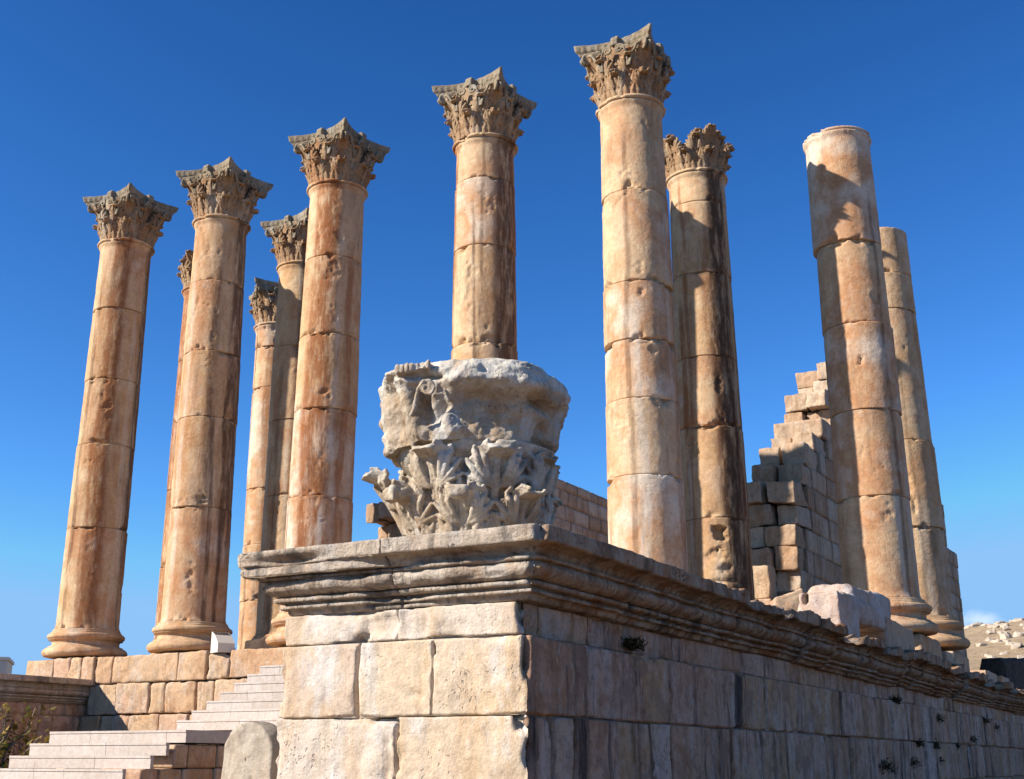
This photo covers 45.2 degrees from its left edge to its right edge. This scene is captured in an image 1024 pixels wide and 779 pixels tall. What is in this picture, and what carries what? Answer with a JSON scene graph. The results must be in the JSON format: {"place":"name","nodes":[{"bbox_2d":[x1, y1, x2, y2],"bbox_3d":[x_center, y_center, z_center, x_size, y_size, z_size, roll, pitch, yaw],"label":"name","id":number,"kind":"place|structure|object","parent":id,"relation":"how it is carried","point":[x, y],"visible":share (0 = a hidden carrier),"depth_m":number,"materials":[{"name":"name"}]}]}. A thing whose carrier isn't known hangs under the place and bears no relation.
{"place":"outdoors","nodes":[
{"label":"outdoors","id":0,"kind":"place"},
{"bbox_2d":[0,657,14,673],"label":"house","id":1,"kind":"structure","parent":0,"point":[6,664],"depth_m":121.37,"materials":[{"name":"white stone"}]},
{"bbox_2d":[366,479,607,542],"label":"ruined hall wall","id":2,"kind":"structure","parent":0,"point":[581,511],"depth_m":50.29,"materials":[{"name":"stone"}]},
{"bbox_2d":[0,0,1023,674],"label":"sky","id":3,"kind":"structure","parent":0,"point":[98,97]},
{"bbox_2d":[753,565,776,599],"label":"stone block","id":4,"kind":"structure","parent":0,"point":[764,576],"depth_m":31.38,"materials":[{"name":"beige stone"}]},
{"bbox_2d":[747,362,966,656],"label":"ruined hall wall","id":5,"kind":"structure","parent":0,"point":[792,500],"depth_m":34.81,"materials":[{"name":"stone"}]},
{"bbox_2d":[964,620,1023,669],"bbox_3d":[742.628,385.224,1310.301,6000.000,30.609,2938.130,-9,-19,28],"label":"hillside","id":6,"kind":"structure","parent":0,"point":[974,636],"depth_m":168.92,"materials":[{"name":"beige soil"}]},
{"bbox_2d":[964,622,983,628],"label":"boulder","id":7,"kind":"object","parent":6,"relation":"on","point":[974,625],"visible":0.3,"depth_m":207.40,"materials":[{"name":"beige stone"}]},
{"bbox_2d":[976,643,987,646],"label":"boulder","id":8,"kind":"object","parent":6,"relation":"on","point":[980,644],"visible":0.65,"depth_m":169.50,"materials":[{"name":"beige stone"}]},
{"bbox_2d":[986,629,995,634],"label":"boulder","id":9,"kind":"object","parent":6,"relation":"on","point":[990,631],"visible":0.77,"depth_m":183.09,"materials":[{"name":"beige stone"}]},
{"bbox_2d":[989,639,1001,642],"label":"boulder","id":10,"kind":"object","parent":6,"relation":"on","point":[996,640],"visible":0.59,"depth_m":171.28,"materials":[{"name":"beige stone"}]},
{"bbox_2d":[997,630,1007,635],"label":"boulder","id":11,"kind":"object","parent":6,"relation":"on","point":[1000,632],"visible":0.56,"depth_m":177.27,"materials":[{"name":"beige stone"}]},
{"bbox_2d":[999,623,1009,626],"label":"boulder","id":12,"kind":"object","parent":6,"relation":"on","point":[1004,624],"visible":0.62,"depth_m":191.08,"materials":[{"name":"beige stone"}]},
{"bbox_2d":[1000,633,1011,639],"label":"boulder","id":13,"kind":"object","parent":6,"relation":"on","point":[1004,636],"visible":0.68,"depth_m":173.22,"materials":[{"name":"beige stone"}]},
{"bbox_2d":[1010,642,1022,648],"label":"boulder","id":14,"kind":"object","parent":6,"relation":"on","point":[1015,645],"visible":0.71,"depth_m":163.33,"materials":[{"name":"beige stone"}]},
{"bbox_2d":[1012,631,1023,636],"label":"boulder","id":15,"kind":"object","parent":6,"relation":"on","point":[1017,634],"visible":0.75,"depth_m":175.06,"materials":[{"name":"beige stone"}]},
{"bbox_2d":[1012,618,1023,621],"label":"boulder","id":16,"kind":"object","parent":6,"relation":"on","point":[1016,619],"visible":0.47,"depth_m":198.70,"materials":[{"name":"beige stone"}]},
{"bbox_3d":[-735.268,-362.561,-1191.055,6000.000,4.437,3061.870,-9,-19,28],"label":"ground","id":17,"kind":"structure","parent":0,"visible":0},
{"bbox_2d":[0,699,56,768],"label":"shrub","id":18,"kind":"object","parent":17,"relation":"on","point":[5,749],"visible":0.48,"depth_m":26.76,"materials":[{"name":"green plant"}]},
{"bbox_2d":[0,673,100,768],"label":"anta wall","id":19,"kind":"structure","parent":17,"relation":"on","point":[68,697],"depth_m":29.59,"materials":[{"name":"stone"}]},
{"bbox_2d":[0,730,231,778],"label":"staircase","id":20,"kind":"structure","parent":17,"relation":"on","point":[167,754],"depth_m":18.37,"materials":[{"name":"stone"}]},
{"bbox_2d":[26,647,283,730],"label":"podium front wall","id":21,"kind":"structure","parent":17,"relation":"on","point":[127,689],"depth_m":29.64,"materials":[{"name":"stone"}]},
{"bbox_2d":[210,632,234,653],"bbox_3d":[-6.821,5.964,29.052,0.420,0.500,0.420,12,-20,-34],"label":"floodlight box","id":22,"kind":"object","parent":21,"relation":"on","point":[222,642],"visible":0.97,"depth_m":28.93,"materials":[{"name":"beige paint"}]},
{"bbox_2d":[244,635,277,648],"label":"stone block","id":23,"kind":"structure","parent":21,"relation":"on","point":[259,643],"depth_m":30.32,"materials":[{"name":"brown stone"}]},
{"bbox_2d":[176,665,284,730],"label":"staircase","id":24,"kind":"structure","parent":17,"relation":"on","point":[257,697],"depth_m":22.38,"materials":[{"name":"stone"}]},
{"bbox_2d":[221,722,279,778],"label":"round topped stone","id":25,"kind":"object","parent":17,"relation":"on","point":[251,750],"visible":0.95,"depth_m":15.31,"materials":[{"name":"beige stone"}]},
{"bbox_2d":[89,523,1023,778],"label":"temple podium","id":26,"kind":"object","parent":17,"relation":"on","point":[493,653],"visible":1,"depth_m":11.66,"materials":[{"name":"stone"}]},
{"bbox_2d":[362,358,570,535],"bbox_3d":[-0.395,0.811,12.483,2.039,1.875,2.158,-4,-17,13],"label":"corinthian capital","id":27,"kind":"object","parent":26,"relation":"on","point":[471,444],"visible":0.89,"depth_m":11.79,"materials":[{"name":"stone"}]},
{"bbox_2d":[620,634,647,655],"bbox_3d":[1.226,2.591,12.497,0.341,0.235,0.331,-4,-17,14],"label":"wall weed","id":28,"kind":"object","parent":26,"relation":"attached to","point":[631,646],"depth_m":12.46,"materials":[{"name":"green plant"}]},
{"bbox_2d":[770,588,803,610],"bbox_3d":[6.876,5.651,30.595,0.850,1.348,0.676,0,-17,1],"label":"stone block","id":29,"kind":"object","parent":26,"relation":"on","point":[790,600],"depth_m":30.42,"materials":[{"name":"beige stone"}]},
{"bbox_2d":[798,584,890,637],"bbox_3d":[5.851,4.004,21.852,1.054,1.122,4.043,-9,-19,28],"label":"broken column base","id":30,"kind":"object","parent":26,"relation":"on","point":[856,611],"visible":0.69,"depth_m":20.89,"materials":[{"name":"beige stone"}]},
{"bbox_2d":[860,617,914,649],"bbox_3d":[6.999,4.865,23.674,1.041,0.716,2.340,-9,-19,28],"label":"stone block","id":31,"kind":"object","parent":26,"relation":"on","point":[894,634],"depth_m":22.96,"materials":[{"name":"beige stone"}]},
{"bbox_2d":[878,757,897,774],"bbox_3d":[6.196,6.258,20.456,0.512,0.293,0.480,-9,-19,28],"label":"wall weed","id":32,"kind":"object","parent":26,"relation":"attached to","point":[886,765],"depth_m":20.43,"materials":[{"name":"green plant"}]},
{"bbox_2d":[889,694,901,703],"bbox_3d":[6.811,5.526,21.897,0.351,0.198,0.305,-9,-19,28],"label":"wall weed","id":33,"kind":"object","parent":26,"relation":"attached to","point":[897,699],"depth_m":21.85,"materials":[{"name":"green plant"}]},
{"bbox_2d":[910,757,922,767],"bbox_3d":[7.214,6.767,22.318,0.449,0.283,0.457,2,-17,-5],"label":"wall weed","id":34,"kind":"object","parent":26,"relation":"attached to","point":[914,761],"depth_m":22.23,"materials":[{"name":"green plant"}]},
{"bbox_2d":[913,738,924,748],"bbox_3d":[7.567,6.606,22.971,0.432,0.220,0.343,-9,-19,28],"label":"wall weed","id":35,"kind":"object","parent":26,"relation":"attached to","point":[919,743],"depth_m":22.94,"materials":[{"name":"green plant"}]},
{"bbox_2d":[931,738,941,751],"bbox_3d":[8.279,6.962,24.136,0.414,0.287,0.386,12,-20,-33],"label":"wall weed","id":36,"kind":"object","parent":26,"relation":"attached to","point":[936,744],"depth_m":24.02,"materials":[{"name":"green plant"}]},
{"bbox_2d":[936,713,945,722],"bbox_3d":[8.582,6.628,24.775,0.400,0.287,0.377,-9,-19,28],"label":"wall weed","id":37,"kind":"object","parent":26,"relation":"attached to","point":[938,717],"depth_m":24.77,"materials":[{"name":"green plant"}]},
{"bbox_2d":[913,634,1009,682],"bbox_3d":[6.994,11.123,44.412,22.188,0.694,40.300,-9,-19,28],"label":"stylobate","id":38,"kind":"object","parent":26,"relation":"on","point":[928,644],"visible":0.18,"depth_m":27.51,"materials":[{"name":"stone"}]},
{"bbox_2d":[41,183,178,658],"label":"temple column","id":39,"kind":"structure","parent":38,"relation":"on","point":[131,219],"depth_m":33.80,"materials":[{"name":"stone"}]},
{"bbox_2d":[149,249,193,653],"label":"temple column","id":40,"kind":"structure","parent":38,"relation":"on","point":[185,269],"depth_m":37.71,"materials":[{"name":"stone"}]},
{"bbox_2d":[146,157,273,653],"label":"temple column","id":41,"kind":"structure","parent":38,"relation":"on","point":[226,194],"depth_m":32.15,"materials":[{"name":"stone"}]},
{"bbox_2d":[237,277,278,649],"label":"temple column","id":42,"kind":"structure","parent":38,"relation":"on","point":[263,297],"depth_m":40.85,"materials":[{"name":"stone"}]},
{"bbox_2d":[252,207,308,639],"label":"temple column","id":43,"kind":"structure","parent":38,"relation":"on","point":[287,234],"depth_m":35.73,"materials":[{"name":"stone"}]},
{"bbox_2d":[266,118,390,647],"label":"temple column","id":44,"kind":"structure","parent":38,"relation":"on","point":[341,158],"depth_m":30.54,"materials":[{"name":"stone"}]},
{"bbox_2d":[432,67,536,359],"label":"temple column","id":45,"kind":"structure","parent":38,"relation":"on","point":[484,116],"depth_m":28.92,"materials":[{"name":"stone"}]},
{"bbox_2d":[574,23,687,572],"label":"temple column","id":46,"kind":"structure","parent":38,"relation":"on","point":[628,78],"depth_m":26.29,"materials":[{"name":"stone"}]},
{"bbox_2d":[663,123,754,600],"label":"temple column","id":47,"kind":"structure","parent":38,"relation":"on","point":[714,478],"depth_m":29.53,"materials":[{"name":"stone"}]},
{"bbox_2d":[755,599,771,604],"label":"stone block","id":48,"kind":"structure","parent":38,"relation":"on","point":[766,601],"depth_m":31.07,"materials":[{"name":"beige stone"}]},
{"bbox_2d":[803,125,938,635],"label":"temple column","id":49,"kind":"structure","parent":38,"relation":"on","point":[876,536],"depth_m":27.31,"materials":[{"name":"stone"}]},
{"bbox_2d":[879,227,970,650],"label":"temple column","id":50,"kind":"structure","parent":38,"relation":"on","point":[928,535],"depth_m":30.24,"materials":[{"name":"stone"}]},
{"bbox_2d":[970,735,980,744],"bbox_3d":[10.177,7.806,27.474,0.532,0.271,0.512,-9,-19,28],"label":"wall weed","id":51,"kind":"object","parent":26,"relation":"attached to","point":[974,740],"depth_m":27.41,"materials":[{"name":"green plant"}]},
{"bbox_2d":[982,716,991,724],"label":"wall weed","id":52,"kind":"object","parent":26,"relation":"attached to","point":[987,721],"depth_m":29.26,"materials":[{"name":"green plant"}]},
{"bbox_2d":[980,658,1023,689],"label":"stone block","id":53,"kind":"structure","parent":26,"relation":"on","point":[1012,669],"depth_m":36.67,"materials":[{"name":"grey stone"}]}
]}

